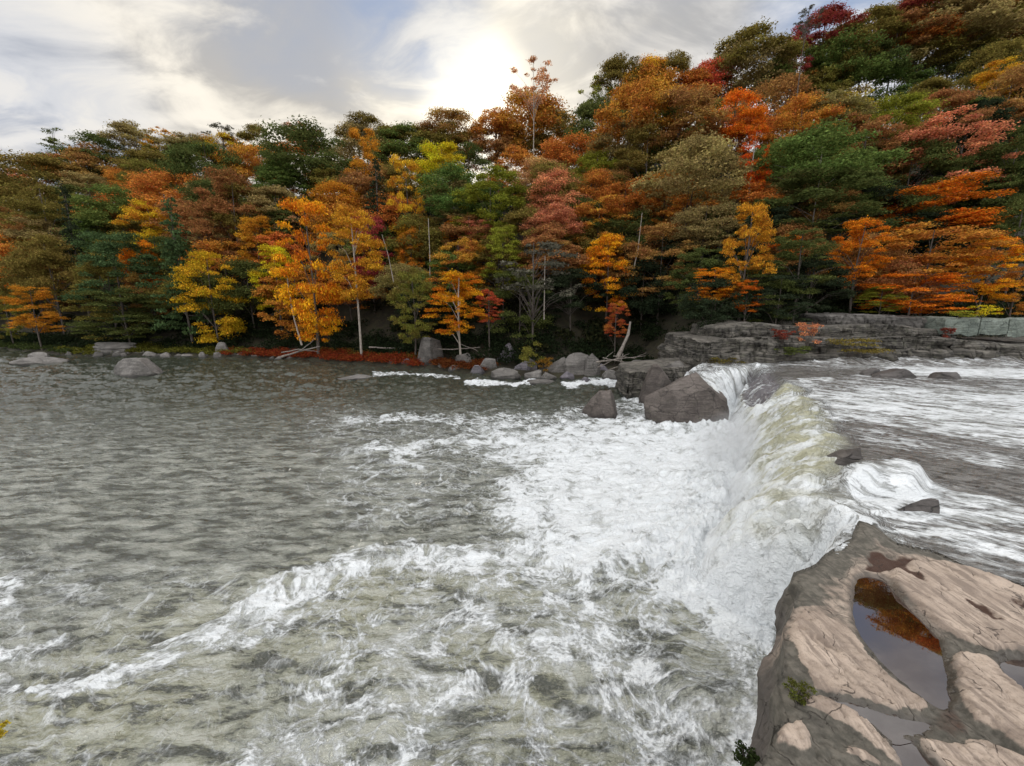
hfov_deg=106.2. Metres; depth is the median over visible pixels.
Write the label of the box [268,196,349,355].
birch tree
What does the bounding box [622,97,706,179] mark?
maple tree
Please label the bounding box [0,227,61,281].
broadleaf tree
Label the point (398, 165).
birch tree
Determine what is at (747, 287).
maple tree
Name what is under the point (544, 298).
bare stem
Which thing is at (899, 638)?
puddle
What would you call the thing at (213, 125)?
thin tree
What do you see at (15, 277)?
broadleaf tree
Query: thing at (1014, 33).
broadleaf tree
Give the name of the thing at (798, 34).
oak tree
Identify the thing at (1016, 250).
maple tree
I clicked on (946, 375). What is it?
boulder
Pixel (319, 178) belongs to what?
oak tree
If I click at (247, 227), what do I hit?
maple tree
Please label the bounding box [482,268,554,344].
maple tree
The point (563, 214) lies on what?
broadleaf tree
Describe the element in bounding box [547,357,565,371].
boulder
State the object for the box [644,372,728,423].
boulder
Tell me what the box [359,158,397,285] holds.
hemlock tree
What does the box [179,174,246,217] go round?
broadleaf tree
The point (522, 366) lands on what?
boulder
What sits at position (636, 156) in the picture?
maple tree
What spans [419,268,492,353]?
maple tree
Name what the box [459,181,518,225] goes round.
oak tree
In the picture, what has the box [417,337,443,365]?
boulder
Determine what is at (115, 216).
oak tree
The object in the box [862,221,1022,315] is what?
maple tree
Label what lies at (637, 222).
broadleaf tree
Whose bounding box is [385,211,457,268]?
broadleaf tree
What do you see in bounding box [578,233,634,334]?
maple tree
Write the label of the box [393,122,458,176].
oak tree
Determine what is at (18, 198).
broadleaf tree
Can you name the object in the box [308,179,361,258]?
broadleaf tree
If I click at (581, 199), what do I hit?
broadleaf tree
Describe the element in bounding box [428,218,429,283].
bare stem
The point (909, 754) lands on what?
rock pool
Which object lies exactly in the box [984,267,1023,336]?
maple tree
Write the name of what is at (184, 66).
sky
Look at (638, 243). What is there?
bare stem
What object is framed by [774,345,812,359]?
shrub
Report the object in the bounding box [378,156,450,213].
broadleaf tree
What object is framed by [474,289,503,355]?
maple tree
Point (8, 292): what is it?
maple tree
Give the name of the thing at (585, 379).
stone
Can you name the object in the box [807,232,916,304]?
broadleaf tree
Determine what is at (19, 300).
broadleaf tree
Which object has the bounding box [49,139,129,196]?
oak tree
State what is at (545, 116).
broadleaf tree
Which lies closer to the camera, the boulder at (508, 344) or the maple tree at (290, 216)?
the boulder at (508, 344)
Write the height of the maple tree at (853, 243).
17.418 m
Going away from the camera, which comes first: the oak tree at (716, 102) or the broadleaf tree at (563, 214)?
the broadleaf tree at (563, 214)
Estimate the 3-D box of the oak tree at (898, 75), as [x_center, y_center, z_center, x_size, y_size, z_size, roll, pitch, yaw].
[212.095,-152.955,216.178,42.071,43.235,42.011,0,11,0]
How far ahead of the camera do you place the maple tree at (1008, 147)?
86.84 m
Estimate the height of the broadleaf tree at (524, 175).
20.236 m
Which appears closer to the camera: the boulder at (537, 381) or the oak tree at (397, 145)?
the boulder at (537, 381)
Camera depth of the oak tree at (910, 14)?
196.06 m
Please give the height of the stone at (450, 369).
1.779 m
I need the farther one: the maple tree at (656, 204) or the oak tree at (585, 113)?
the oak tree at (585, 113)
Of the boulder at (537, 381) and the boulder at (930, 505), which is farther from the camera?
the boulder at (537, 381)
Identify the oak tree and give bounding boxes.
[0,177,48,214]
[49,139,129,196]
[51,212,129,287]
[70,186,182,231]
[71,231,167,282]
[96,119,165,171]
[109,271,194,323]
[141,135,249,188]
[153,130,212,175]
[227,122,274,161]
[238,184,300,240]
[253,145,300,188]
[260,199,320,256]
[277,139,331,196]
[286,231,376,306]
[299,165,364,215]
[302,266,390,319]
[331,110,391,163]
[355,122,419,167]
[364,120,441,196]
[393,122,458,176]
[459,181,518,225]
[461,121,521,172]
[468,106,525,164]
[485,144,543,206]
[488,205,562,266]
[507,220,592,277]
[526,265,609,330]
[561,91,630,148]
[589,50,654,105]
[649,49,705,84]
[658,133,736,173]
[664,63,728,128]
[690,152,756,200]
[693,96,747,140]
[707,232,779,288]
[711,16,812,146]
[722,181,788,218]
[729,206,806,255]
[747,38,833,107]
[776,253,859,312]
[780,24,814,135]
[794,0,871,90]
[836,1,914,97]
[857,63,939,126]
[861,0,1023,88]
[866,4,959,96]
[876,0,971,106]
[884,85,1004,146]
[888,6,975,85]
[895,75,970,123]
[901,161,994,208]
[936,95,1022,155]
[956,0,1023,65]
[968,116,1023,174]
[976,100,1023,141]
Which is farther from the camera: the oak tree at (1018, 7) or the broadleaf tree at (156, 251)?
the oak tree at (1018, 7)
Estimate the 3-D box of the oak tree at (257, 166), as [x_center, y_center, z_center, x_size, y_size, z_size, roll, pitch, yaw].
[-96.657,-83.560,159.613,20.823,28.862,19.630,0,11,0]
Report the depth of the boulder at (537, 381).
64.54 m
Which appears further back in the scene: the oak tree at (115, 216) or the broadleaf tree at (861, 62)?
the broadleaf tree at (861, 62)
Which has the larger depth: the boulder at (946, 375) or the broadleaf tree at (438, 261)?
the broadleaf tree at (438, 261)
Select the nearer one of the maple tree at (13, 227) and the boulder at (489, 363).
the boulder at (489, 363)
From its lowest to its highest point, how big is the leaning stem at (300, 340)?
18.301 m
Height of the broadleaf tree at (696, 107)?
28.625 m
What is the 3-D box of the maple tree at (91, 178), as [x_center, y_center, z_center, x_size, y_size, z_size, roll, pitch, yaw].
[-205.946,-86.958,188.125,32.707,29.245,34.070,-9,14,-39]
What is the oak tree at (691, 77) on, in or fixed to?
on the ground at (378, 319)
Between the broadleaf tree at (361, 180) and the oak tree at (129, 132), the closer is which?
the broadleaf tree at (361, 180)
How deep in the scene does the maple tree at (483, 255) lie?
93.33 m
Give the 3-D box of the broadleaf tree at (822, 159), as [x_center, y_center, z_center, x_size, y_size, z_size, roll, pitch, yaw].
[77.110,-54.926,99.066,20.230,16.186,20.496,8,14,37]
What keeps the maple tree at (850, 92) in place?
on the ground at (378, 319)
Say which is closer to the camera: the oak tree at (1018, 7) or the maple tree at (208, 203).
the maple tree at (208, 203)
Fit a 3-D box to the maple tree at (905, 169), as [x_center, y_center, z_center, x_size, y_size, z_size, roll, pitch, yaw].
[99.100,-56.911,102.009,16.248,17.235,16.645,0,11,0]
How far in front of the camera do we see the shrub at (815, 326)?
53.94 m
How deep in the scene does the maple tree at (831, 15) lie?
198.66 m
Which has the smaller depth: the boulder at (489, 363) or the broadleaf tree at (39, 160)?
the boulder at (489, 363)
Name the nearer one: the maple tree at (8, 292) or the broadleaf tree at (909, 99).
the broadleaf tree at (909, 99)
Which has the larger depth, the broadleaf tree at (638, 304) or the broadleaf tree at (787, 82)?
the broadleaf tree at (787, 82)
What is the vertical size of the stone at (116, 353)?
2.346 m
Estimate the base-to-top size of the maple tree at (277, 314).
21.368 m
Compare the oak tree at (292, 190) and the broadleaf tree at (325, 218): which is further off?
the oak tree at (292, 190)
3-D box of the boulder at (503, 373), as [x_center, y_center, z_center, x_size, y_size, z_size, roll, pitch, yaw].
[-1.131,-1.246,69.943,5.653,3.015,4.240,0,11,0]
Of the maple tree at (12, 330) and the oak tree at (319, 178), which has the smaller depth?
the maple tree at (12, 330)
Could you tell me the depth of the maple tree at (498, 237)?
89.41 m
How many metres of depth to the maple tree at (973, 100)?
111.98 m
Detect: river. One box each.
[0,348,775,765]
[696,356,1023,584]
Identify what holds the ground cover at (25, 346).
on the ground at (378, 319)
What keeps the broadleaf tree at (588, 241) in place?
on the ground at (378, 319)
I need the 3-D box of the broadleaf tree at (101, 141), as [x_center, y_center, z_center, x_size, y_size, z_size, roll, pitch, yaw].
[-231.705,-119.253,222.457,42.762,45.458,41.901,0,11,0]
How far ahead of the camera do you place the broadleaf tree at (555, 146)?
130.41 m
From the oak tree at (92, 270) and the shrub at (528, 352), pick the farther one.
the oak tree at (92, 270)
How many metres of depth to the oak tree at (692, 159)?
109.27 m
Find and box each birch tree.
[166,249,250,343]
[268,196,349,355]
[321,204,388,356]
[343,126,382,212]
[386,153,426,258]
[737,123,771,203]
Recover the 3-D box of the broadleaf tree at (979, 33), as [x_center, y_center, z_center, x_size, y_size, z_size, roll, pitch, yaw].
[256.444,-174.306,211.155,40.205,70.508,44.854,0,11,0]
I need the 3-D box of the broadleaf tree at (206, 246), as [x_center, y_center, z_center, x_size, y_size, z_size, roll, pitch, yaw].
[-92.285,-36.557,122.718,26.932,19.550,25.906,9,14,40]
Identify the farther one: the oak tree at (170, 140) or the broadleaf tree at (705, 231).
the oak tree at (170, 140)
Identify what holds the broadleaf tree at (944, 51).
on the ground at (378, 319)
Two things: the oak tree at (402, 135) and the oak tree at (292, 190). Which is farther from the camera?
the oak tree at (402, 135)
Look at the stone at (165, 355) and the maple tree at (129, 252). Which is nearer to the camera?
the stone at (165, 355)
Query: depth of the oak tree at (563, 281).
84.98 m
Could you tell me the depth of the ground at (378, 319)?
98.51 m
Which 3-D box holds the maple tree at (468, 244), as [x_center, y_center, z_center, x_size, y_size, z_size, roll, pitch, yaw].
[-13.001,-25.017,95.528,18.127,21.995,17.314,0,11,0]
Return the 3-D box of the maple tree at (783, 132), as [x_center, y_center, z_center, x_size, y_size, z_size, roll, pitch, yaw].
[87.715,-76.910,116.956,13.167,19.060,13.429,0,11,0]
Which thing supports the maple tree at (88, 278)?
on the ground at (378, 319)
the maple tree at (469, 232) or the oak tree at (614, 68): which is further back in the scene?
the oak tree at (614, 68)
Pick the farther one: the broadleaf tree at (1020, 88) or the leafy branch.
the broadleaf tree at (1020, 88)
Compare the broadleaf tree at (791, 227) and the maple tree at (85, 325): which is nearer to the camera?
the broadleaf tree at (791, 227)
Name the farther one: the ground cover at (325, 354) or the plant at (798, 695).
the ground cover at (325, 354)
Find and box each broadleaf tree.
[0,146,98,212]
[0,159,82,194]
[0,191,73,242]
[0,206,24,238]
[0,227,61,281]
[0,230,89,333]
[0,257,79,324]
[0,279,39,313]
[26,151,76,184]
[41,129,144,181]
[60,181,165,241]
[101,165,136,186]
[101,205,188,245]
[106,146,197,197]
[113,157,179,198]
[119,167,212,237]
[121,234,218,277]
[136,144,170,169]
[139,270,243,324]
[143,197,239,266]
[153,139,252,190]
[173,177,242,227]
[178,236,263,282]
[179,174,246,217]
[191,130,254,178]
[196,255,297,327]
[215,139,285,199]
[248,114,361,196]
[300,193,371,243]
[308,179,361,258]
[322,119,402,176]
[331,161,411,210]
[341,225,430,267]
[347,192,432,252]
[366,262,432,306]
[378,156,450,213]
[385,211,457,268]
[392,285,463,334]
[404,250,492,313]
[413,158,494,250]
[414,106,484,151]
[414,139,471,224]
[415,119,474,165]
[485,86,578,179]
[502,104,574,165]
[507,155,568,194]
[510,158,586,215]
[518,201,585,238]
[525,165,591,228]
[534,129,599,182]
[558,165,626,218]
[559,195,623,252]
[560,224,636,282]
[563,129,597,175]
[572,150,621,197]
[574,166,634,218]
[583,116,656,171]
[586,65,685,180]
[587,174,671,234]
[596,240,668,300]
[605,59,690,123]
[607,207,670,256]
[607,259,676,332]
[614,53,679,147]
[616,235,712,280]
[622,80,736,157]
[628,126,756,230]
[662,200,751,270]
[676,277,758,327]
[686,56,740,100]
[701,86,770,177]
[710,32,802,144]
[721,109,780,158]
[731,134,813,182]
[739,69,827,139]
[747,168,833,213]
[748,114,912,209]
[750,220,842,275]
[755,88,854,154]
[778,63,857,108]
[778,135,858,186]
[784,183,861,238]
[792,211,892,259]
[795,23,898,92]
[805,20,885,90]
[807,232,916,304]
[825,155,895,211]
[830,175,927,218]
[842,256,944,313]
[848,89,950,150]
[867,209,965,254]
[891,0,967,103]
[901,14,1011,80]
[904,221,988,267]
[917,35,1021,109]
[919,0,1018,79]
[946,0,1023,70]
[948,63,1023,116]
[949,35,1023,96]
[951,94,1023,152]
[998,83,1023,117]
[1003,6,1023,40]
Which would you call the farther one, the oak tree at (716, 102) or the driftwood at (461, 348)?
the oak tree at (716, 102)
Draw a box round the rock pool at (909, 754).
[892,743,933,765]
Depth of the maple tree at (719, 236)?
85.58 m
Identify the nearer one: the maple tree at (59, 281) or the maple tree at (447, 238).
the maple tree at (447, 238)
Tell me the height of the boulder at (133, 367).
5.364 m
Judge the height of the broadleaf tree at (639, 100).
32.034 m
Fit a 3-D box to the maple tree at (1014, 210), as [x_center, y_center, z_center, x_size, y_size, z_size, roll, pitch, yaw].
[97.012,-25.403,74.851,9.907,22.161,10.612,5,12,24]
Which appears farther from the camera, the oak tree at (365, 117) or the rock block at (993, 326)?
the oak tree at (365, 117)
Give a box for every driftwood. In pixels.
[281,338,319,357]
[369,346,418,349]
[438,344,483,354]
[596,352,644,369]
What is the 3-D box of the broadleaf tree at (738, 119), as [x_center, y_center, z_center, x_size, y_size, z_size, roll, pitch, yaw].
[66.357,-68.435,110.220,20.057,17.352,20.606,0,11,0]
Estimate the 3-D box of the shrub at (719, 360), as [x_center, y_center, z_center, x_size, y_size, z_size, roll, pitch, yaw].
[29.246,-2.734,52.801,4.760,1.866,4.178,0,11,0]
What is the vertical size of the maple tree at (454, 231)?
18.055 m
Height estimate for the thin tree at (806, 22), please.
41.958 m
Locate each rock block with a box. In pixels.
[911,316,979,337]
[955,317,1008,336]
[977,317,1023,337]
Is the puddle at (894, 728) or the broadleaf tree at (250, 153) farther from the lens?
the broadleaf tree at (250, 153)
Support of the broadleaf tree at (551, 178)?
on the ground at (378, 319)
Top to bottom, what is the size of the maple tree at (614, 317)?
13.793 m
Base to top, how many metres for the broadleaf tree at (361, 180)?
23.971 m
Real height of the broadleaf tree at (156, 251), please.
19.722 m
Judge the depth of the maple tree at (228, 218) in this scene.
125.29 m
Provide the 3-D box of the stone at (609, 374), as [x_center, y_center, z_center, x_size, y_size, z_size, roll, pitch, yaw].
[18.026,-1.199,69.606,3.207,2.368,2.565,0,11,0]
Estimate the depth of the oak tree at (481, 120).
208.12 m
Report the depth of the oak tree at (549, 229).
87.25 m
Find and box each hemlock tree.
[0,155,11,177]
[55,186,112,315]
[147,196,227,341]
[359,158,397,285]
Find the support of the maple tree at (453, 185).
on the ground at (378, 319)
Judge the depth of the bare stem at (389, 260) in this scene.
94.20 m
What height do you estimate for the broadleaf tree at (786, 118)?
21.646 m
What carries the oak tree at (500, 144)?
on the ground at (378, 319)
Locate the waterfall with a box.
[685,362,857,628]
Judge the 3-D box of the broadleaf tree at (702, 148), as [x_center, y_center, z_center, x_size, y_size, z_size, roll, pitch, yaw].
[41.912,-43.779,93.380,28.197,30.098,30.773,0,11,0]
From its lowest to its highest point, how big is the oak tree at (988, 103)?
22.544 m
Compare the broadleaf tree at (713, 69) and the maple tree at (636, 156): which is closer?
the maple tree at (636, 156)
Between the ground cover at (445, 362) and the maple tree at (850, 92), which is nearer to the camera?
the ground cover at (445, 362)
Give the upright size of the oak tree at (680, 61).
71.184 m
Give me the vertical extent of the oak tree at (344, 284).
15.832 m
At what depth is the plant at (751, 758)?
7.98 m
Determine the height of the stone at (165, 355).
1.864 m
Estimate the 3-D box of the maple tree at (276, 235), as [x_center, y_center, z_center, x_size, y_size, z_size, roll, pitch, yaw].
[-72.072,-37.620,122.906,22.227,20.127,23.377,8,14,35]
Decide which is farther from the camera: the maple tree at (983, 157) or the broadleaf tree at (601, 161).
the broadleaf tree at (601, 161)
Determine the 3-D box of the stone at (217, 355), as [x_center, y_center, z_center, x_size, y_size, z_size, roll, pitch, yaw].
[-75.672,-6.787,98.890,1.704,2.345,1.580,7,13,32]
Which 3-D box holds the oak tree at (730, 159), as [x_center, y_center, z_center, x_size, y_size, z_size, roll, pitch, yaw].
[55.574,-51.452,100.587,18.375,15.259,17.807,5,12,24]
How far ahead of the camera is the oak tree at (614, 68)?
202.05 m
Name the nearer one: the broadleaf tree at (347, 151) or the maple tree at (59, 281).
the maple tree at (59, 281)
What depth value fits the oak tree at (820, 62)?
202.98 m
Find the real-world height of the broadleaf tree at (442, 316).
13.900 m
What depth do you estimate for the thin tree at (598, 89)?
208.25 m
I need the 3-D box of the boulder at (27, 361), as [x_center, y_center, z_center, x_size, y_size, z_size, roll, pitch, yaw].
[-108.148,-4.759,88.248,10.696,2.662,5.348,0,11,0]
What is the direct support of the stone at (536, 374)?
on the ground at (378, 319)
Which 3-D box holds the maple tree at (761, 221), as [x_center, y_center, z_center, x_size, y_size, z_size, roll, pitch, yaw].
[36.854,-17.564,60.913,8.171,21.177,8.511,3,12,17]
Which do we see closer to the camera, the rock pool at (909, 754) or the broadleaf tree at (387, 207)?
the rock pool at (909, 754)
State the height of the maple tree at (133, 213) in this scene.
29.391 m
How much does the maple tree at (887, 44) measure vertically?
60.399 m
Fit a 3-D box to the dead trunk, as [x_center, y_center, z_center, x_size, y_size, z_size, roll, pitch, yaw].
[18.360,-7.030,63.184,2.720,6.058,0.621,-4,12,-21]
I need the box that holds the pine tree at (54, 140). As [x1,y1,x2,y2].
[33,127,70,183]
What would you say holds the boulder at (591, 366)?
on the ground at (378, 319)
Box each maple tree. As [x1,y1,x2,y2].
[0,182,82,254]
[0,213,39,251]
[0,215,93,284]
[0,267,21,320]
[0,284,70,349]
[0,291,31,343]
[25,183,101,236]
[29,252,105,311]
[39,170,121,214]
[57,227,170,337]
[58,286,170,341]
[59,260,151,340]
[108,198,174,263]
[116,238,164,310]
[185,165,270,282]
[205,182,290,258]
[230,214,288,302]
[234,170,298,231]
[247,244,302,329]
[250,265,326,339]
[251,230,325,295]
[252,152,317,199]
[273,208,320,263]
[346,214,394,313]
[386,266,436,358]
[394,226,425,276]
[416,170,486,250]
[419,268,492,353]
[425,237,493,324]
[431,212,497,271]
[440,220,458,268]
[445,140,497,207]
[448,162,526,261]
[458,219,493,262]
[464,238,538,306]
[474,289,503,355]
[478,223,530,319]
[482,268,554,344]
[516,238,580,306]
[559,193,634,282]
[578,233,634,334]
[603,300,630,363]
[607,119,685,211]
[614,219,704,324]
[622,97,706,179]
[630,169,697,232]
[656,187,728,263]
[662,246,736,315]
[681,203,753,277]
[687,267,739,310]
[717,200,777,320]
[722,260,803,321]
[725,164,907,275]
[728,279,763,321]
[742,274,819,324]
[757,234,804,294]
[760,228,845,321]
[781,92,828,135]
[791,82,882,162]
[824,215,900,313]
[825,37,927,129]
[828,87,883,128]
[836,110,931,181]
[849,286,909,314]
[853,272,983,315]
[861,130,929,186]
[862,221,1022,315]
[863,183,947,253]
[864,168,1020,268]
[869,136,982,215]
[883,104,1023,209]
[931,149,1023,229]
[932,94,1014,142]
[939,234,1023,336]
[940,160,1023,240]
[953,121,1023,249]
[970,55,1023,98]
[978,194,1023,301]
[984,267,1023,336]
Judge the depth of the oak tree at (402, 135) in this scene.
208.71 m
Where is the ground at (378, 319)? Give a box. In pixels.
[0,135,1023,378]
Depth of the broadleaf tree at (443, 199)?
110.75 m
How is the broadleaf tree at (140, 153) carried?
on the ground at (378, 319)
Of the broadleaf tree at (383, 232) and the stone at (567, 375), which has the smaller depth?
the stone at (567, 375)
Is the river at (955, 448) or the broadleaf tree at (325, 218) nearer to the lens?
the river at (955, 448)
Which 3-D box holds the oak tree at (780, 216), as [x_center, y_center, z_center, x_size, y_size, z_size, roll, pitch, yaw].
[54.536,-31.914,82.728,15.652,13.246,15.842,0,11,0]
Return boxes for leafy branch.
[0,719,11,738]
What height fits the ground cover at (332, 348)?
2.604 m
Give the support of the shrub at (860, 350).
on the rock ledge at (690, 357)
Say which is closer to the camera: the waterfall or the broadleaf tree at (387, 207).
the waterfall
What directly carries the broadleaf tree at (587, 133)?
on the ground at (378, 319)
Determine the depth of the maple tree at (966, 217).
79.22 m
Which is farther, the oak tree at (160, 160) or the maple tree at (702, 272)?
the oak tree at (160, 160)
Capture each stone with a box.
[92,352,103,356]
[112,351,126,356]
[142,351,155,356]
[160,352,170,357]
[199,352,207,357]
[213,352,221,358]
[448,365,459,371]
[470,365,484,374]
[524,370,541,378]
[541,372,556,379]
[560,371,574,379]
[581,377,590,381]
[600,364,607,370]
[602,370,616,379]
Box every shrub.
[519,341,545,370]
[534,357,553,372]
[707,356,745,363]
[769,329,795,343]
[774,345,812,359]
[794,322,823,345]
[826,338,894,356]
[939,327,956,337]
[946,310,985,317]
[969,305,1003,317]
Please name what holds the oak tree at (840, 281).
on the ground at (378, 319)
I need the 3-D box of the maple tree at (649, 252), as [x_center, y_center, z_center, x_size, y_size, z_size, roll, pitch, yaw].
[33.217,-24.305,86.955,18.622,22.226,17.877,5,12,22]
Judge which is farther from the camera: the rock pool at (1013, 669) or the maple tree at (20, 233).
the maple tree at (20, 233)
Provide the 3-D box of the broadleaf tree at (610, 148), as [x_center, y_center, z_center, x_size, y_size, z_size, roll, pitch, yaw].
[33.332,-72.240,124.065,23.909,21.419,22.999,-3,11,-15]
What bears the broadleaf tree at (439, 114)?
on the ground at (378, 319)
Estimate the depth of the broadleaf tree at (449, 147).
124.27 m
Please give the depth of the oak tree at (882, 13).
197.67 m
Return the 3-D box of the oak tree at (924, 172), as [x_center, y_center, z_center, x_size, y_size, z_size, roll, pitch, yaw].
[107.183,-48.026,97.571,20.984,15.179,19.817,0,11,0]
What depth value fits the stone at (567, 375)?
68.93 m
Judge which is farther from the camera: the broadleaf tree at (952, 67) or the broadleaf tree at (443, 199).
the broadleaf tree at (952, 67)
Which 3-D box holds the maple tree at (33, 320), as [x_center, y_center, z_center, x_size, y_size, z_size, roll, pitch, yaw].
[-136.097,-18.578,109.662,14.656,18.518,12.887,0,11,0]
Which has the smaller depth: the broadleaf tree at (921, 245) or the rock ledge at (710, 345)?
the rock ledge at (710, 345)
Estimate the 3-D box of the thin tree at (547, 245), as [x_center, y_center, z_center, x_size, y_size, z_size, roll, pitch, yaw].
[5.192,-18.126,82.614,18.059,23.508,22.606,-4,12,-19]
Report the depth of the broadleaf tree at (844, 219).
78.37 m
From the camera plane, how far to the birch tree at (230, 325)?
103.27 m
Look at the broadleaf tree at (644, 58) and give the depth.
201.50 m
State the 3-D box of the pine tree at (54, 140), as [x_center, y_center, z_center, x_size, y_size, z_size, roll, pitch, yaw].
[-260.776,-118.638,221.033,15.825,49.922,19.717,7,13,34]
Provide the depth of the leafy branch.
8.72 m
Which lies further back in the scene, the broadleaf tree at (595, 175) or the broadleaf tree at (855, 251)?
the broadleaf tree at (595, 175)
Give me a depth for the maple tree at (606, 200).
96.66 m
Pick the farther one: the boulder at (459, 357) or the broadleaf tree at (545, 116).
the broadleaf tree at (545, 116)
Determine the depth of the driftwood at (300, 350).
90.36 m
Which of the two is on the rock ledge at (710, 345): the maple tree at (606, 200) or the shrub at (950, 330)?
the shrub at (950, 330)
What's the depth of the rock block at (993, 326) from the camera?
55.56 m
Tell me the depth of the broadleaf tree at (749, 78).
199.71 m
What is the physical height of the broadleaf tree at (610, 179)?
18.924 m
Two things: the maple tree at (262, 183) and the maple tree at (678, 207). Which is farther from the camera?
the maple tree at (262, 183)
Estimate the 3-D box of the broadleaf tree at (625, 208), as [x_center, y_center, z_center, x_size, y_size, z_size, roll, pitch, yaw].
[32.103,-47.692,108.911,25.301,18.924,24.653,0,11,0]
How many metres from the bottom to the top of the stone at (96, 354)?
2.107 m
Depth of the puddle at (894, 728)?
7.00 m
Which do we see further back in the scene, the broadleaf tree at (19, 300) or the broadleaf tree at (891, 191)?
the broadleaf tree at (19, 300)
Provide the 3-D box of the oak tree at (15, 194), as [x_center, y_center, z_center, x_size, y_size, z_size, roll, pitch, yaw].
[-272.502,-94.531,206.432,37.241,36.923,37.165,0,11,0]
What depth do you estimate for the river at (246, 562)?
18.42 m
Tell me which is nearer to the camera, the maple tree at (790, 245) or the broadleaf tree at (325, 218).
the maple tree at (790, 245)
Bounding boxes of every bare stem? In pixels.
[382,235,393,280]
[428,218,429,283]
[543,269,544,319]
[632,216,641,276]
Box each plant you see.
[732,739,759,765]
[782,676,816,705]
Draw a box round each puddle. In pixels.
[829,697,931,744]
[853,577,951,709]
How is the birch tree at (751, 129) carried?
on the ground at (378, 319)
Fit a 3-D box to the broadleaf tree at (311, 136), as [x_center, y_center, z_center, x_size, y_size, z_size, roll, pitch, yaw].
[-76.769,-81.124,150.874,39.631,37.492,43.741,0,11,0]
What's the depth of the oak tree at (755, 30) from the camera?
195.33 m
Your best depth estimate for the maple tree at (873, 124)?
95.84 m
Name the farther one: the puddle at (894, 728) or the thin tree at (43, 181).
the thin tree at (43, 181)
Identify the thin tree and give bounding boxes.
[7,160,56,185]
[136,126,176,154]
[181,214,229,286]
[201,121,243,167]
[492,241,585,349]
[509,55,557,155]
[578,73,618,124]
[777,67,818,102]
[793,4,824,130]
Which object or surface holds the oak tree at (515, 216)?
on the ground at (378, 319)
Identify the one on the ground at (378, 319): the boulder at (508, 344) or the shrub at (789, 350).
the boulder at (508, 344)
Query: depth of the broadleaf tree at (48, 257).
121.95 m
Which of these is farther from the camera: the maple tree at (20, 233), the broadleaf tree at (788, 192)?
the maple tree at (20, 233)
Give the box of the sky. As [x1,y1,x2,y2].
[0,0,1010,202]
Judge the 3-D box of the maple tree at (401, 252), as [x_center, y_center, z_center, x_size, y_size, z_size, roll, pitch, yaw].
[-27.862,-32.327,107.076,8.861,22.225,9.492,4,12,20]
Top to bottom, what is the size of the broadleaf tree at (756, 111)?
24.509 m
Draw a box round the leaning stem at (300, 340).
[285,266,302,344]
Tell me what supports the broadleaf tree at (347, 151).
on the ground at (378, 319)
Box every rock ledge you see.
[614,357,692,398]
[657,343,1023,366]
[664,331,1023,354]
[689,319,955,338]
[746,521,1023,765]
[794,312,926,327]
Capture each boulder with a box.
[9,356,69,365]
[27,352,49,356]
[92,342,137,354]
[114,358,162,377]
[215,342,228,354]
[338,374,371,379]
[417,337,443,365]
[455,353,474,362]
[480,358,496,368]
[491,368,520,379]
[497,343,515,362]
[514,359,536,369]
[527,379,553,384]
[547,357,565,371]
[564,352,588,374]
[582,390,617,418]
[584,353,600,375]
[638,363,670,403]
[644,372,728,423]
[665,361,688,382]
[827,448,862,465]
[859,368,879,375]
[871,368,916,378]
[898,498,939,513]
[928,372,961,379]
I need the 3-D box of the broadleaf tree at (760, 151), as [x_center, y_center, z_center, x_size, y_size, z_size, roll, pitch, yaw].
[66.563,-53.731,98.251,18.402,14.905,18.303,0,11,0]
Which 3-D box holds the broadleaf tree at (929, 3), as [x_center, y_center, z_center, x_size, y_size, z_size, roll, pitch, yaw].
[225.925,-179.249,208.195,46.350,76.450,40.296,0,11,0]
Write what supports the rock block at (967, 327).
on the rock ledge at (710, 345)
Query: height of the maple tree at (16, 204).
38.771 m
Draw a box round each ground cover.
[0,340,73,352]
[53,341,253,354]
[219,346,425,365]
[302,347,418,357]
[428,357,500,370]
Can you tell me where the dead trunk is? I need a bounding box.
[616,322,630,357]
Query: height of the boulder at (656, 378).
8.677 m
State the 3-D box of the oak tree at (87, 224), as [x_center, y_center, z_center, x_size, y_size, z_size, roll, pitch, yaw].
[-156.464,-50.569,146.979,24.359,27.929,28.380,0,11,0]
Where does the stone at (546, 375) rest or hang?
in the river at (246, 562)
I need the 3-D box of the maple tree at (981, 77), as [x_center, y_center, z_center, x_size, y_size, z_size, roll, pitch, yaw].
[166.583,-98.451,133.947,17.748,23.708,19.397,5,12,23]
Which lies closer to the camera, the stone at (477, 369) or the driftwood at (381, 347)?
the stone at (477, 369)
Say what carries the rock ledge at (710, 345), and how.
on the rock ledge at (690, 357)
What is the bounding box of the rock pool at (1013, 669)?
[1000,660,1023,688]
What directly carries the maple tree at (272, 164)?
on the ground at (378, 319)
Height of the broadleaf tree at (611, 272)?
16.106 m
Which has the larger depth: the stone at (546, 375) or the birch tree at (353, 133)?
the birch tree at (353, 133)
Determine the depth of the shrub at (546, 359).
71.19 m
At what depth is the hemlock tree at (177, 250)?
103.59 m
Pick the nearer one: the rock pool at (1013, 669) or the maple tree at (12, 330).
the rock pool at (1013, 669)
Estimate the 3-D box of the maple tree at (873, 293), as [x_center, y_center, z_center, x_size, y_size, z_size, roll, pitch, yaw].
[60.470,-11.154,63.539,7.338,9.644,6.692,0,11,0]
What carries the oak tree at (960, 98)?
on the ground at (378, 319)
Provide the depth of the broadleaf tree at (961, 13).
204.34 m
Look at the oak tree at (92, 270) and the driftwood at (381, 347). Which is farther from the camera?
the oak tree at (92, 270)
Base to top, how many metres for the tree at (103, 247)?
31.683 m

